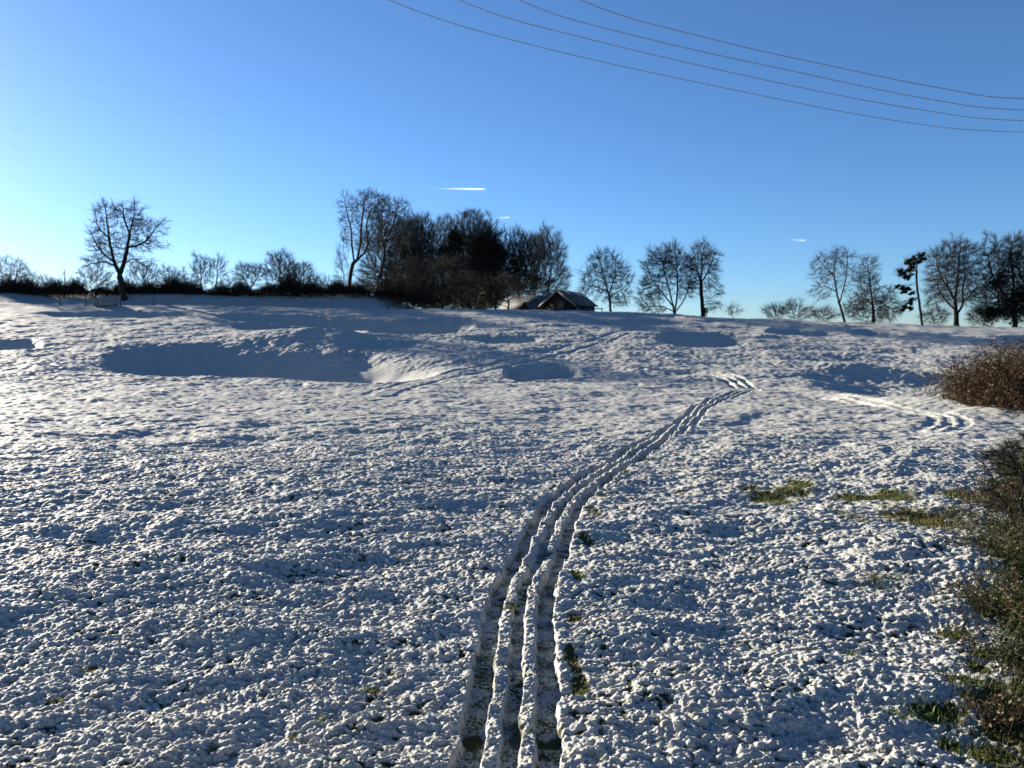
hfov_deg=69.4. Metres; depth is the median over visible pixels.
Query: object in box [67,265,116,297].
hedge shrub
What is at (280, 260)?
thorn tree
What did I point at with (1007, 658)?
bramble bush
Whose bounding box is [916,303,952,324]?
hedge shrub
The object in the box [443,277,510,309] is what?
dark shrub
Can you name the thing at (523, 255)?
copse tree
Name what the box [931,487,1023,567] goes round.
bramble bush
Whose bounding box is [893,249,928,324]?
pine tree
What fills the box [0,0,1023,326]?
sky
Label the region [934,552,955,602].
dead briar
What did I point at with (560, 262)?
copse tree
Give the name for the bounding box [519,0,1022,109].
overhead cable
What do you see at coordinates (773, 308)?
hedge shrub
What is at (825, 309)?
hedge shrub
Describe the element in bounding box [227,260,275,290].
thorn tree
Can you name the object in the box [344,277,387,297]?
brown shrub
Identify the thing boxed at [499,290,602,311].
house
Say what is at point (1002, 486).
bramble bush
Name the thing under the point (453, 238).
pine tree
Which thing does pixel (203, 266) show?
thorn tree
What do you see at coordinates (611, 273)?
maple tree
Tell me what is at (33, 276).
scrub tree
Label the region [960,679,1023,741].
bramble bush
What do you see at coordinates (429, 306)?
dark shrub
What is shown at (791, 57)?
overhead cable
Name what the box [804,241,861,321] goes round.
ash tree
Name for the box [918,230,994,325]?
oak tree
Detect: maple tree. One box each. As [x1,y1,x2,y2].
[574,246,635,311]
[631,237,700,313]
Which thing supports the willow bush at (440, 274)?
on the snowy field
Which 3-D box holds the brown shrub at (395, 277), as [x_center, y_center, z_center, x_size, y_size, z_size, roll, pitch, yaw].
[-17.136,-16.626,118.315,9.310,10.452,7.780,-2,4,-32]
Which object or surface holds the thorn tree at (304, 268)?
on the snowy field
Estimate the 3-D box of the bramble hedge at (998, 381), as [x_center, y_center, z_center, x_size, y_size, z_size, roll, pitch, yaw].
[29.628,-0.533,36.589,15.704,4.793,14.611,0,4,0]
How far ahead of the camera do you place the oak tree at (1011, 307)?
149.29 m
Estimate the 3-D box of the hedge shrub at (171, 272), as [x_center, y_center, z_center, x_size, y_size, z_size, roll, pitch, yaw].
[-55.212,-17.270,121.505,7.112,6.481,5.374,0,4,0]
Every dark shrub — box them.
[374,273,424,307]
[403,276,484,308]
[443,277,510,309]
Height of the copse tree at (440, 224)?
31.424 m
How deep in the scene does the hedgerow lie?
120.56 m
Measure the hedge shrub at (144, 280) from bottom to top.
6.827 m
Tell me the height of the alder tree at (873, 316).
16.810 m
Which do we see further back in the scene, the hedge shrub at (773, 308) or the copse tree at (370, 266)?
the copse tree at (370, 266)
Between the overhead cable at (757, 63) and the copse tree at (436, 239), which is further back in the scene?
the copse tree at (436, 239)
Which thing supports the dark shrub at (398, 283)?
on the snowy field
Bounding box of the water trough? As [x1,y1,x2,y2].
[92,299,117,306]
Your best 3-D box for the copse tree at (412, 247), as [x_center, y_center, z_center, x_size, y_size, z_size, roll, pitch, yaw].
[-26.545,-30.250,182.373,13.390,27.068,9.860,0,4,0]
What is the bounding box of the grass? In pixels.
[0,450,1023,767]
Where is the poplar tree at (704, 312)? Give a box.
[681,236,725,315]
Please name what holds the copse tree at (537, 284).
on the snowy field
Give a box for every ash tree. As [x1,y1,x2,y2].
[332,184,390,293]
[361,191,419,294]
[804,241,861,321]
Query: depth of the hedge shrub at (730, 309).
155.13 m
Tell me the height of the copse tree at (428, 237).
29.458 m
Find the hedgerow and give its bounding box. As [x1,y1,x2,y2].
[0,269,412,305]
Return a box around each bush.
[400,252,480,308]
[465,270,528,309]
[906,599,1023,687]
[908,552,1023,654]
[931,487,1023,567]
[937,459,1023,508]
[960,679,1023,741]
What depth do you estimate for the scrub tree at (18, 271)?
120.70 m
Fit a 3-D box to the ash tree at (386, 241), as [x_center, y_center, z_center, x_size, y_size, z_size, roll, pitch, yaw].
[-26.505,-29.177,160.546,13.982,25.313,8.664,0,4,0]
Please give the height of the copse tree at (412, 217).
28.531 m
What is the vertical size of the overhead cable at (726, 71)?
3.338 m
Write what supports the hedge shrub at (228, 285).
on the snowy field
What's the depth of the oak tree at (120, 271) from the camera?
117.50 m
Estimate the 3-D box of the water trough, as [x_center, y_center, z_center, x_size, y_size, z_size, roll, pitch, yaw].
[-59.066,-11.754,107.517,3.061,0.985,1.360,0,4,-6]
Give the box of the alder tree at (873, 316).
[839,253,903,323]
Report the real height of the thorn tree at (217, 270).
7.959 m
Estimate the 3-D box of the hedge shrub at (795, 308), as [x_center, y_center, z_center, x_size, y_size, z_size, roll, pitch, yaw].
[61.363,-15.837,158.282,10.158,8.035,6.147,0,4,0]
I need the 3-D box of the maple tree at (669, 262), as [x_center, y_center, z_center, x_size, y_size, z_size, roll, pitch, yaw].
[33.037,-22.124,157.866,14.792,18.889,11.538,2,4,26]
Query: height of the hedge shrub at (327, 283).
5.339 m
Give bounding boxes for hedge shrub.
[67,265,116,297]
[124,260,160,293]
[155,261,191,292]
[218,277,237,294]
[305,272,326,295]
[319,272,339,295]
[723,300,744,317]
[756,302,787,318]
[776,294,818,319]
[811,302,841,321]
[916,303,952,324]
[963,302,1003,326]
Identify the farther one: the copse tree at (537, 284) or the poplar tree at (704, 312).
the copse tree at (537, 284)
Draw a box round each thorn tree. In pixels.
[185,251,216,293]
[207,252,229,293]
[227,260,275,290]
[255,246,302,295]
[277,260,319,296]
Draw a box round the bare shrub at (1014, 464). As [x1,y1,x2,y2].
[974,429,1023,536]
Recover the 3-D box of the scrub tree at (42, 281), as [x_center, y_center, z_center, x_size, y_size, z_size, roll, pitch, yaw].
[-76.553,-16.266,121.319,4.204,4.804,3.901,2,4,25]
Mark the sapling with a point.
(59, 281)
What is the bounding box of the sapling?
[48,270,65,296]
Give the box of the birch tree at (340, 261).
[330,224,353,285]
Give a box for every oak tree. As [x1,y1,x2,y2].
[75,192,174,300]
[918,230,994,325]
[964,227,1023,326]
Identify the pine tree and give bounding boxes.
[434,223,468,277]
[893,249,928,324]
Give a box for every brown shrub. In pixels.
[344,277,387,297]
[375,249,426,308]
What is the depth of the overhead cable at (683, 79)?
28.88 m
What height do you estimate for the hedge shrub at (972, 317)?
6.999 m
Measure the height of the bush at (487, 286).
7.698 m
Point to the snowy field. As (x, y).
(296, 423)
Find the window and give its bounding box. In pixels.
[557,301,563,308]
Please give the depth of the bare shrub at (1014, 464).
13.14 m
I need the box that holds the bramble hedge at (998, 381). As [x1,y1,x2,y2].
[913,333,1023,414]
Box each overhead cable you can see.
[390,0,1014,131]
[459,0,1023,120]
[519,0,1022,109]
[580,0,1023,98]
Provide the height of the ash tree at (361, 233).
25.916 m
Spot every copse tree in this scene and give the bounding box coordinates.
[345,205,409,294]
[380,207,428,283]
[396,209,430,304]
[403,210,441,286]
[416,231,459,308]
[426,211,455,248]
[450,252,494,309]
[471,221,518,309]
[502,222,546,295]
[519,232,553,295]
[528,219,573,294]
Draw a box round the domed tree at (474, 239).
[433,206,506,282]
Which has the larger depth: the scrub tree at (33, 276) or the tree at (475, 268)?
the tree at (475, 268)
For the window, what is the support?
in the house
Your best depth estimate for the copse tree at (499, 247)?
184.37 m
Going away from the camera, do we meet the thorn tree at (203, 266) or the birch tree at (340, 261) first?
the thorn tree at (203, 266)
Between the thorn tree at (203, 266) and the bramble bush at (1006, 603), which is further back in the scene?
the thorn tree at (203, 266)
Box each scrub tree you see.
[0,252,32,290]
[21,266,42,293]
[32,272,56,295]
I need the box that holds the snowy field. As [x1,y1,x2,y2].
[0,291,1023,767]
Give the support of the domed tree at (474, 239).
on the snowy field
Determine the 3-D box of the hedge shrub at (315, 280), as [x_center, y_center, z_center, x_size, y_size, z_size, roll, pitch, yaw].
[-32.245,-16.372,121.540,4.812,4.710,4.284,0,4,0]
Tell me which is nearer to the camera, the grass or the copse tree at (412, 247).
the grass

